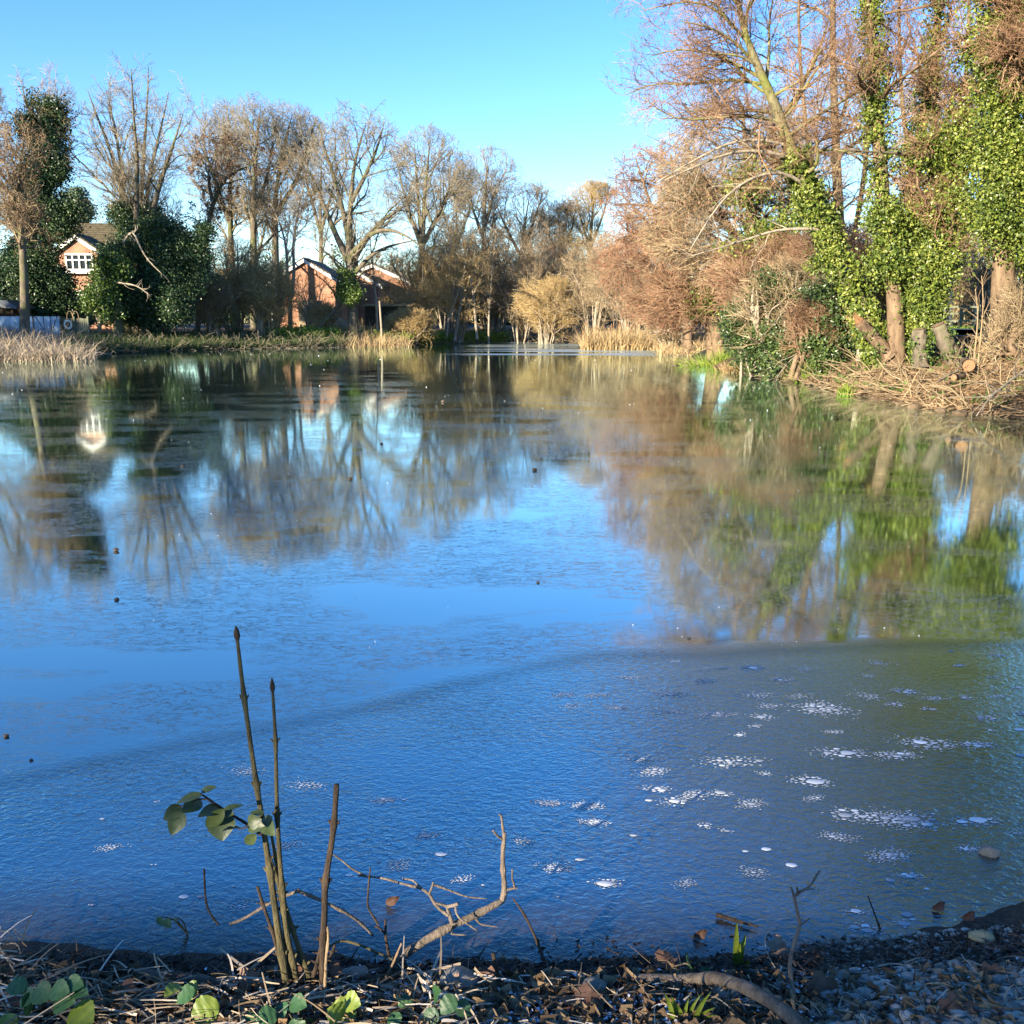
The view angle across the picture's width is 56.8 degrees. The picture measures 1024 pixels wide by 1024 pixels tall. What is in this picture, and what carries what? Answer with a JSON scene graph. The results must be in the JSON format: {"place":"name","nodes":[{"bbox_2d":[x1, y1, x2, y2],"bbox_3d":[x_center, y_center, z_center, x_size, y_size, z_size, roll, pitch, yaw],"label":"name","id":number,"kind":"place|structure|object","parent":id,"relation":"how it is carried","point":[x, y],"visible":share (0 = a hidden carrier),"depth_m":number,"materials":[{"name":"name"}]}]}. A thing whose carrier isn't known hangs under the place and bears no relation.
{"place":"outdoors","nodes":[
{"label":"outdoors","id":0,"kind":"place"},
{"bbox_2d":[58,326,353,353],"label":"bank grass","id":1,"kind":"structure","parent":0,"point":[191,335],"depth_m":59.59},
{"bbox_2d":[0,0,1022,322],"label":"sky","id":2,"kind":"structure","parent":0,"point":[519,75],"materials":[{"name":"blue"}]},
{"bbox_2d":[0,342,1023,967],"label":"pond ice","id":3,"kind":"structure","parent":0,"point":[388,668],"depth_m":5.06,"materials":[{"name":"ice"}]},
{"bbox_2d":[0,318,109,361],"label":"reed bed","id":4,"kind":"object","parent":3,"relation":"in","point":[15,345],"visible":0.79,"depth_m":44.01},
{"bbox_2d":[340,314,417,346],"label":"reed bed","id":5,"kind":"object","parent":3,"relation":"on","point":[400,342],"visible":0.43,"depth_m":67.09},
{"bbox_2d":[89,650,1023,949],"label":"frozen air bubbles","id":6,"kind":"object","parent":3,"relation":"on","point":[911,818],"visible":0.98,"depth_m":3.41},
{"bbox_2d":[565,323,661,349],"bbox_3d":[7.381,-11.538,62.706,8.340,2.060,10.746,0,11,0],"label":"reed bed","id":7,"kind":"object","parent":3,"relation":"in","point":[623,339],"visible":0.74,"depth_m":59.17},
{"bbox_2d":[0,323,1023,1023],"bbox_3d":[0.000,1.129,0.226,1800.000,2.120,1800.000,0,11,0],"label":"ground","id":8,"kind":"structure","parent":0,"point":[1006,915],"depth_m":2.60,"materials":[{"name":"soil"}]},
{"bbox_2d":[0,109,63,335],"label":"alder tree","id":9,"kind":"object","parent":8,"relation":"on","point":[20,215],"visible":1,"depth_m":51.27,"materials":[{"name":"brown plant"}]},
{"bbox_2d":[0,59,92,317],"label":"ivy clad tree","id":10,"kind":"object","parent":8,"relation":"on","point":[52,284],"visible":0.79,"depth_m":57.72,"materials":[{"name":"green plant"}]},
{"bbox_2d":[0,974,94,1023],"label":"bramble","id":11,"kind":"object","parent":8,"relation":"on","point":[43,993],"visible":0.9,"depth_m":2.17,"materials":[{"name":"green plant"}]},
{"bbox_2d":[57,178,101,222],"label":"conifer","id":12,"kind":"object","parent":8,"relation":"on","point":[77,192],"visible":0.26,"depth_m":106.72,"materials":[{"name":"green plant"}]},
{"bbox_2d":[56,223,132,328],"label":"brick house","id":13,"kind":"structure","parent":8,"relation":"on","point":[78,256],"depth_m":71.71,"materials":[{"name":"brick"}]},
{"bbox_2d":[65,254,93,273],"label":"window","id":14,"kind":"structure","parent":13,"relation":"in","point":[78,261],"depth_m":71.61,"materials":[{"name":"white paint"}]},
{"bbox_2d":[74,244,138,334],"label":"ivy bush","id":15,"kind":"object","parent":8,"relation":"on","point":[99,298],"visible":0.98,"depth_m":56.47,"materials":[{"name":"green plant"}]},
{"bbox_2d":[58,50,224,337],"bbox_3d":[-23.421,-19.540,59.034,10.562,17.710,7.841,6,13,27],"label":"ivy clad tree","id":16,"kind":"object","parent":8,"relation":"on","point":[172,249],"visible":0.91,"depth_m":58.37,"materials":[{"name":"green plant"}]},
{"bbox_2d":[164,980,218,1023],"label":"bramble","id":17,"kind":"object","parent":8,"relation":"on","point":[188,992],"visible":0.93,"depth_m":2.22,"materials":[{"name":"green plant"}]},
{"bbox_2d":[168,93,258,257],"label":"bare tree","id":18,"kind":"object","parent":8,"relation":"on","point":[229,211],"visible":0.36,"depth_m":73.47,"materials":[{"name":"brown plant"}]},
{"bbox_2d":[192,268,242,339],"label":"willow shrub","id":19,"kind":"object","parent":8,"relation":"on","point":[220,306],"visible":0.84,"depth_m":62.04,"materials":[{"name":"green plant"}]},
{"bbox_2d":[178,128,287,331],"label":"bare tree","id":20,"kind":"object","parent":8,"relation":"on","point":[211,209],"visible":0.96,"depth_m":66.04,"materials":[{"name":"brown plant"}]},
{"bbox_2d":[194,226,273,333],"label":"willow shrub","id":21,"kind":"object","parent":8,"relation":"on","point":[230,268],"visible":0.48,"depth_m":65.19,"materials":[{"name":"brown plant"}]},
{"bbox_2d":[163,626,339,994],"bbox_3d":[-0.627,0.775,2.304,0.421,1.003,0.134,-1,11,-4],"label":"coppice shrub","id":22,"kind":"object","parent":8,"relation":"on","point":[220,823],"visible":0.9,"depth_m":2.30,"materials":[{"name":"brown plant"}]},
{"bbox_2d":[211,89,297,330],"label":"bare tree","id":23,"kind":"object","parent":8,"relation":"on","point":[250,170],"visible":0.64,"depth_m":72.17,"materials":[{"name":"brown plant"}]},
{"bbox_2d":[234,256,304,336],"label":"willow shrub","id":24,"kind":"object","parent":8,"relation":"on","point":[270,295],"visible":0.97,"depth_m":64.62,"materials":[{"name":"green plant"}]},
{"bbox_2d":[240,993,315,1023],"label":"bramble","id":25,"kind":"object","parent":8,"relation":"on","point":[268,1014],"visible":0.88,"depth_m":2.20,"materials":[{"name":"green plant"}]},
{"bbox_2d":[240,147,332,327],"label":"bare tree","id":26,"kind":"object","parent":8,"relation":"on","point":[295,226],"visible":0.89,"depth_m":67.10,"materials":[{"name":"brown plant"}]},
{"bbox_2d":[243,99,329,325],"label":"bare tree","id":27,"kind":"object","parent":8,"relation":"on","point":[297,140],"visible":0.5,"depth_m":74.51,"materials":[{"name":"brown plant"}]},
{"bbox_2d":[229,888,373,936],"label":"twig","id":28,"kind":"object","parent":8,"relation":"on","point":[335,907],"visible":0.87,"depth_m":2.43,"materials":[{"name":"brown wood"}]},
{"bbox_2d":[287,266,332,327],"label":"willow shrub","id":29,"kind":"object","parent":8,"relation":"on","point":[309,301],"visible":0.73,"depth_m":71.15,"materials":[{"name":"brown plant"}]},
{"bbox_2d":[280,257,347,327],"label":"brick bungalow","id":30,"kind":"object","parent":8,"relation":"on","point":[301,263],"visible":0.3,"depth_m":81.77,"materials":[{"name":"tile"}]},
{"bbox_2d":[285,128,355,262],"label":"bare tree","id":31,"kind":"object","parent":8,"relation":"on","point":[321,251],"visible":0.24,"depth_m":93.24,"materials":[{"name":"brown plant"}]},
{"bbox_2d":[305,299,346,328],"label":"willow shrub","id":32,"kind":"object","parent":8,"relation":"on","point":[321,311],"visible":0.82,"depth_m":69.48,"materials":[{"name":"green plant"}]},
{"bbox_2d":[87,325,577,353],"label":"bank brambles","id":33,"kind":"object","parent":8,"relation":"on","point":[279,347],"visible":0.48,"depth_m":62.49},
{"bbox_2d":[326,990,360,1023],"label":"bramble","id":34,"kind":"object","parent":8,"relation":"on","point":[348,1003],"visible":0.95,"depth_m":2.20,"materials":[{"name":"green plant"}]},
{"bbox_2d":[274,99,427,340],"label":"bare tree","id":35,"kind":"object","parent":8,"relation":"on","point":[349,294],"visible":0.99,"depth_m":66.83,"materials":[{"name":"brown plant"}]},
{"bbox_2d":[339,268,389,323],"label":"brick bungalow","id":36,"kind":"object","parent":8,"relation":"on","point":[369,295],"visible":0.11,"depth_m":87.82,"materials":[{"name":"brick"}]},
{"bbox_2d":[0,240,728,324],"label":"distant evergreens","id":37,"kind":"object","parent":8,"relation":"on","point":[608,317],"visible":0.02,"depth_m":109.44,"materials":[{"name":"green plant"}]},
{"bbox_2d":[262,322,513,344],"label":"reeds","id":38,"kind":"object","parent":8,"relation":"on","point":[335,330],"visible":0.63,"depth_m":71.78,"materials":[{"name":"green plant"}]},
{"bbox_2d":[362,304,414,329],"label":"shed","id":39,"kind":"object","parent":8,"relation":"on","point":[370,313],"visible":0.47,"depth_m":74.34,"materials":[{"name":"wood"}]},
{"bbox_2d":[380,301,438,343],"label":"willow shrub","id":40,"kind":"object","parent":8,"relation":"on","point":[412,319],"visible":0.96,"depth_m":71.70,"materials":[{"name":"brown plant"}]},
{"bbox_2d":[364,232,467,328],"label":"willow shrub","id":41,"kind":"object","parent":8,"relation":"on","point":[421,287],"visible":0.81,"depth_m":77.00,"materials":[{"name":"brown plant"}]},
{"bbox_2d":[333,813,517,970],"bbox_3d":[-0.241,1.071,2.542,0.514,0.493,0.184,0,11,0],"label":"dead branch","id":42,"kind":"object","parent":8,"relation":"on","point":[445,929],"visible":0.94,"depth_m":2.58,"materials":[{"name":"brown wood"}]},
{"bbox_2d":[387,984,471,1023],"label":"ivy sprig","id":43,"kind":"object","parent":8,"relation":"on","point":[449,1003],"visible":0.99,"depth_m":2.19,"materials":[{"name":"green plant"}]},
{"bbox_2d":[378,122,482,309],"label":"bare tree","id":44,"kind":"object","parent":8,"relation":"on","point":[419,227],"visible":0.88,"depth_m":79.98,"materials":[{"name":"brown plant"}]},
{"bbox_2d":[399,216,481,328],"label":"willow shrub","id":45,"kind":"object","parent":8,"relation":"on","point":[445,317],"visible":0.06,"depth_m":89.44,"materials":[{"name":"brown plant"}]},
{"bbox_2d":[426,176,479,317],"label":"bare tree","id":46,"kind":"object","parent":8,"relation":"on","point":[469,211],"visible":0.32,"depth_m":102.98,"materials":[{"name":"brown plant"}]},
{"bbox_2d":[436,966,480,988],"bbox_3d":[-0.136,1.189,2.392,0.120,0.067,0.088,0,11,0],"label":"stone","id":47,"kind":"object","parent":8,"relation":"on","point":[465,974],"visible":0.56,"depth_m":2.38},
{"bbox_2d":[413,221,508,342],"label":"willow shrub","id":48,"kind":"object","parent":8,"relation":"on","point":[464,292],"visible":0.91,"depth_m":76.86,"materials":[{"name":"brown plant"}]},
{"bbox_2d":[450,142,530,328],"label":"bare tree","id":49,"kind":"object","parent":8,"relation":"on","point":[484,188],"visible":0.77,"depth_m":90.26,"materials":[{"name":"brown plant"}]},
{"bbox_2d":[447,222,537,336],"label":"willow shrub","id":50,"kind":"object","parent":8,"relation":"on","point":[500,264],"visible":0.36,"depth_m":80.74,"materials":[{"name":"brown plant"}]},
{"bbox_2d":[453,197,536,328],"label":"willow shrub","id":51,"kind":"object","parent":8,"relation":"on","point":[505,214],"visible":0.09,"depth_m":91.82,"materials":[{"name":"brown plant"}]},
{"bbox_2d":[478,220,515,342],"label":"bare tree","id":52,"kind":"object","parent":8,"relation":"on","point":[495,235],"visible":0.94,"depth_m":76.56,"materials":[{"name":"brown plant"}]},
{"bbox_2d":[0,959,1016,1023],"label":"shore leaf litter","id":53,"kind":"object","parent":8,"relation":"on","point":[733,1017],"visible":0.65,"depth_m":2.31,"materials":[{"name":"plant"}]},
{"bbox_2d":[133,968,282,988],"bbox_3d":[-0.773,1.189,2.407,0.401,0.041,0.033,2,11,8],"label":"fallen stick","id":54,"kind":"object","parent":53,"relation":"on","point":[205,979],"visible":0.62,"depth_m":2.40,"materials":[{"name":"brown wood"}]},
{"bbox_2d":[788,870,819,1009],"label":"twig","id":55,"kind":"object","parent":53,"relation":"on","point":[792,950],"visible":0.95,"depth_m":2.33,"materials":[{"name":"brown wood"}]},
{"bbox_2d":[0,906,1023,1023],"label":"straw litter","id":56,"kind":"object","parent":8,"relation":"on","point":[245,996],"visible":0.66,"depth_m":2.31,"materials":[{"name":"plant"}]},
{"bbox_2d":[0,914,1023,1023],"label":"wet debris","id":57,"kind":"object","parent":8,"relation":"on","point":[892,951],"visible":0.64,"depth_m":2.50,"materials":[{"name":"soil"}]},
{"bbox_2d":[472,178,570,323],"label":"bare tree","id":58,"kind":"object","parent":8,"relation":"on","point":[520,225],"visible":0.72,"depth_m":92.56,"materials":[{"name":"brown plant"}]},
{"bbox_2d":[480,236,569,342],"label":"willow shrub","id":59,"kind":"object","parent":8,"relation":"on","point":[517,320],"visible":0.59,"depth_m":79.37,"materials":[{"name":"brown plant"}]},
{"bbox_2d":[28,925,1023,1023],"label":"gravel","id":60,"kind":"structure","parent":8,"relation":"on","point":[905,974],"depth_m":2.35,"materials":[{"name":"gravel"}]},
{"bbox_2d":[501,212,587,327],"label":"willow shrub","id":61,"kind":"object","parent":8,"relation":"on","point":[554,251],"visible":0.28,"depth_m":86.36,"materials":[{"name":"brown plant"}]},
{"bbox_2d":[509,273,583,343],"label":"willow shrub","id":62,"kind":"object","parent":8,"relation":"on","point":[540,315],"visible":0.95,"depth_m":75.31,"materials":[{"name":"beige plant"}]},
{"bbox_2d":[531,194,589,324],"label":"bare tree","id":63,"kind":"object","parent":8,"relation":"on","point":[567,210],"visible":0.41,"depth_m":95.25,"materials":[{"name":"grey plant"}]},
{"bbox_2d":[552,982,602,1016],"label":"dead leaf","id":64,"kind":"object","parent":8,"relation":"on","point":[588,990],"visible":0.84,"depth_m":2.31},
{"bbox_2d":[549,218,612,326],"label":"willow shrub","id":65,"kind":"object","parent":8,"relation":"on","point":[577,244],"visible":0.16,"depth_m":91.29,"materials":[{"name":"brown plant"}]},
{"bbox_2d":[546,225,630,334],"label":"willow shrub","id":66,"kind":"object","parent":8,"relation":"on","point":[598,314],"visible":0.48,"depth_m":73.61,"materials":[{"name":"beige plant"}]},
{"bbox_2d":[154,957,1023,1023],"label":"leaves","id":67,"kind":"object","parent":8,"relation":"on","point":[538,1008],"visible":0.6,"depth_m":2.31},
{"bbox_2d":[561,177,621,324],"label":"bare tree","id":68,"kind":"object","parent":8,"relation":"on","point":[595,188],"visible":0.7,"depth_m":99.89,"materials":[{"name":"brown plant"}]},
{"bbox_2d":[580,252,667,334],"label":"willow shrub","id":69,"kind":"object","parent":8,"relation":"on","point":[615,301],"visible":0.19,"depth_m":67.91,"materials":[{"name":"brown plant"}]},
{"bbox_2d":[587,135,732,353],"bbox_3d":[8.091,-13.743,49.151,7.956,11.252,7.697,7,13,31],"label":"alder tree","id":70,"kind":"object","parent":8,"relation":"on","point":[687,340],"visible":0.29,"depth_m":48.63,"materials":[{"name":"brown plant"}]},
{"bbox_2d":[596,211,731,359],"bbox_3d":[7.108,-9.580,40.147,7.122,6.207,6.039,0,11,0],"label":"alder tree","id":71,"kind":"object","parent":8,"relation":"on","point":[673,296],"visible":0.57,"depth_m":39.75,"materials":[{"name":"brown plant"}]},
{"bbox_2d":[630,294,704,349],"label":"willow shrub","id":72,"kind":"object","parent":8,"relation":"on","point":[665,335],"visible":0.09,"depth_m":56.69,"materials":[{"name":"brown plant"}]},
{"bbox_2d":[644,324,705,355],"bbox_3d":[10.132,-10.195,56.403,4.295,2.279,18.140,2,12,10],"label":"reed fringe","id":73,"kind":"object","parent":8,"relation":"on","point":[677,350],"visible":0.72,"depth_m":50.93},
{"bbox_2d":[664,991,716,1022],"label":"grass tuft","id":74,"kind":"object","parent":8,"relation":"on","point":[673,1009],"visible":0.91,"depth_m":2.21,"materials":[{"name":"green plant"}]},
{"bbox_2d":[669,346,735,366],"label":"grass tuft","id":75,"kind":"object","parent":8,"relation":"on","point":[703,362],"visible":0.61,"depth_m":37.45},
{"bbox_2d":[681,260,733,357],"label":"shrub","id":76,"kind":"object","parent":8,"relation":"on","point":[715,336],"visible":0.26,"depth_m":39.03,"materials":[{"name":"brown plant"}]},
{"bbox_2d":[616,971,809,1023],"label":"fallen branch","id":77,"kind":"object","parent":8,"relation":"on","point":[785,1012],"visible":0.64,"depth_m":2.26,"materials":[{"name":"grey wood"}]},
{"bbox_2d":[623,75,854,300],"bbox_3d":[8.340,-10.990,35.254,8.313,10.001,7.413,0,11,0],"label":"alder tree","id":78,"kind":"object","parent":8,"relation":"on","point":[758,204],"visible":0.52,"depth_m":34.55,"materials":[{"name":"brown plant"}]},
{"bbox_2d":[711,282,773,375],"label":"ivy bush","id":79,"kind":"object","parent":8,"relation":"on","point":[745,354],"visible":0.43,"depth_m":30.30,"materials":[{"name":"green plant"}]},
{"bbox_2d":[692,219,803,323],"bbox_3d":[9.139,-7.769,32.996,5.690,4.802,4.769,-11,16,-43],"label":"willow shrub","id":80,"kind":"object","parent":8,"relation":"on","point":[742,270],"visible":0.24,"depth_m":32.22,"materials":[{"name":"brown plant"}]},
{"bbox_2d":[596,0,907,370],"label":"alder tree","id":81,"kind":"object","parent":8,"relation":"on","point":[819,213],"visible":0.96,"depth_m":22.27,"materials":[{"name":"green plant"}]},
{"bbox_2d":[723,249,828,369],"bbox_3d":[8.562,-6.302,29.389,4.004,3.771,3.653,0,11,0],"label":"willow shrub","id":82,"kind":"object","parent":8,"relation":"on","point":[753,312],"visible":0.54,"depth_m":28.85,"materials":[{"name":"brown plant"}]},
{"bbox_2d":[737,262,820,379],"bbox_3d":[8.460,-5.684,29.088,3.033,3.887,2.511,0,11,0],"label":"ivy bush","id":83,"kind":"object","parent":8,"relation":"on","point":[772,343],"visible":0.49,"depth_m":28.81,"materials":[{"name":"green plant"}]},
{"bbox_2d":[776,284,847,380],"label":"willow shrub","id":84,"kind":"object","parent":8,"relation":"on","point":[800,324],"visible":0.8,"depth_m":26.93,"materials":[{"name":"brown plant"}]},
{"bbox_2d":[760,209,877,304],"bbox_3d":[10.004,-7.317,30.263,4.385,4.432,4.253,0,11,0],"label":"willow shrub","id":85,"kind":"object","parent":8,"relation":"on","point":[802,248],"visible":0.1,"depth_m":29.40,"materials":[{"name":"brown plant"}]},
{"bbox_2d":[806,969,837,992],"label":"dead leaf","id":86,"kind":"object","parent":8,"relation":"on","point":[821,981],"visible":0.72,"depth_m":2.37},
{"bbox_2d":[788,266,863,376],"bbox_3d":[9.248,-5.442,26.925,2.533,3.542,2.385,0,11,0],"label":"ivy bush","id":87,"kind":"object","parent":8,"relation":"on","point":[824,290],"visible":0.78,"depth_m":26.61,"materials":[{"name":"green plant"}]},
{"bbox_2d":[758,0,924,244],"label":"alder tree","id":88,"kind":"object","parent":8,"relation":"on","point":[860,196],"visible":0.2,"depth_m":37.43,"materials":[{"name":"brown plant"}]},
{"bbox_2d":[828,254,901,361],"bbox_3d":[10.080,-5.656,25.787,2.490,3.192,2.627,-5,12,-22],"label":"willow shrub","id":89,"kind":"object","parent":8,"relation":"on","point":[880,298],"visible":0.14,"depth_m":25.44,"materials":[{"name":"brown plant"}]},
{"bbox_2d":[756,0,978,366],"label":"ivy clad tree","id":90,"kind":"object","parent":8,"relation":"on","point":[887,253],"visible":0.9,"depth_m":22.37,"materials":[{"name":"green plant"}]},
{"bbox_2d":[852,312,897,367],"bbox_3d":[8.957,-4.200,23.425,1.128,1.478,0.781,-4,12,-20],"label":"cut stump","id":91,"kind":"object","parent":8,"relation":"on","point":[876,340],"visible":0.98,"depth_m":23.31,"materials":[{"name":"wood"}]},
{"bbox_2d":[746,312,1023,418],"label":"bank brushwood","id":92,"kind":"object","parent":8,"relation":"on","point":[923,379],"visible":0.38,"depth_m":21.03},
{"bbox_2d":[765,336,1023,418],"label":"bank leaf litter","id":93,"kind":"object","parent":8,"relation":"on","point":[979,387],"visible":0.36,"depth_m":20.00,"materials":[{"name":"plant"}]},
{"bbox_2d":[790,216,1023,325],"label":"park woodland","id":94,"kind":"object","parent":8,"relation":"on","point":[956,310],"visible":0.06,"depth_m":63.89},
{"bbox_2d":[848,0,977,359],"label":"ivy clad tree","id":95,"kind":"object","parent":8,"relation":"on","point":[926,104],"visible":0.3,"depth_m":22.53,"materials":[{"name":"green plant"}]},
{"bbox_2d":[808,340,1023,404],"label":"bank ground ivy","id":96,"kind":"object","parent":8,"relation":"on","point":[892,388],"visible":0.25,"depth_m":21.58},
{"bbox_2d":[839,0,996,310],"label":"alder tree","id":97,"kind":"object","parent":8,"relation":"on","point":[942,92],"visible":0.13,"depth_m":39.18,"materials":[{"name":"brown plant"}]},
{"bbox_2d":[899,327,938,371],"bbox_3d":[9.393,-3.746,21.904,0.815,1.031,0.776,-9,14,-37],"label":"cut stump","id":98,"kind":"object","parent":8,"relation":"on","point":[919,344],"visible":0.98,"depth_m":21.77,"materials":[{"name":"wood"}]},
{"bbox_2d":[869,61,988,361],"bbox_3d":[10.203,-7.067,22.630,3.161,7.443,2.514,0,11,0],"label":"ivy clad tree","id":99,"kind":"object","parent":8,"relation":"on","point":[928,293],"visible":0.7,"depth_m":22.32,"materials":[{"name":"green plant"}]},
{"bbox_2d":[926,321,969,365],"bbox_3d":[10.007,-3.655,21.673,1.086,1.393,0.818,0,11,0],"label":"cut stump","id":100,"kind":"object","parent":8,"relation":"on","point":[944,338],"visible":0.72,"depth_m":21.54,"materials":[{"name":"wood"}]},
{"bbox_2d":[936,990,989,1017],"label":"dead leaf","id":101,"kind":"object","parent":8,"relation":"on","point":[943,1003],"visible":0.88,"depth_m":2.24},
{"bbox_2d":[931,0,1023,353],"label":"ivy clad tree","id":102,"kind":"object","parent":8,"relation":"on","point":[995,50],"visible":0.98,"depth_m":20.39,"materials":[{"name":"green plant"}]},
{"bbox_2d":[949,245,1023,341],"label":"willow shrub","id":103,"kind":"object","parent":8,"relation":"on","point":[986,285],"visible":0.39,"depth_m":29.09,"materials":[{"name":"brown plant"}]},
{"bbox_2d":[972,277,1023,364],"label":"willow shrub","id":104,"kind":"object","parent":8,"relation":"on","point":[1011,323],"visible":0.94,"depth_m":20.51,"materials":[{"name":"brown plant"}]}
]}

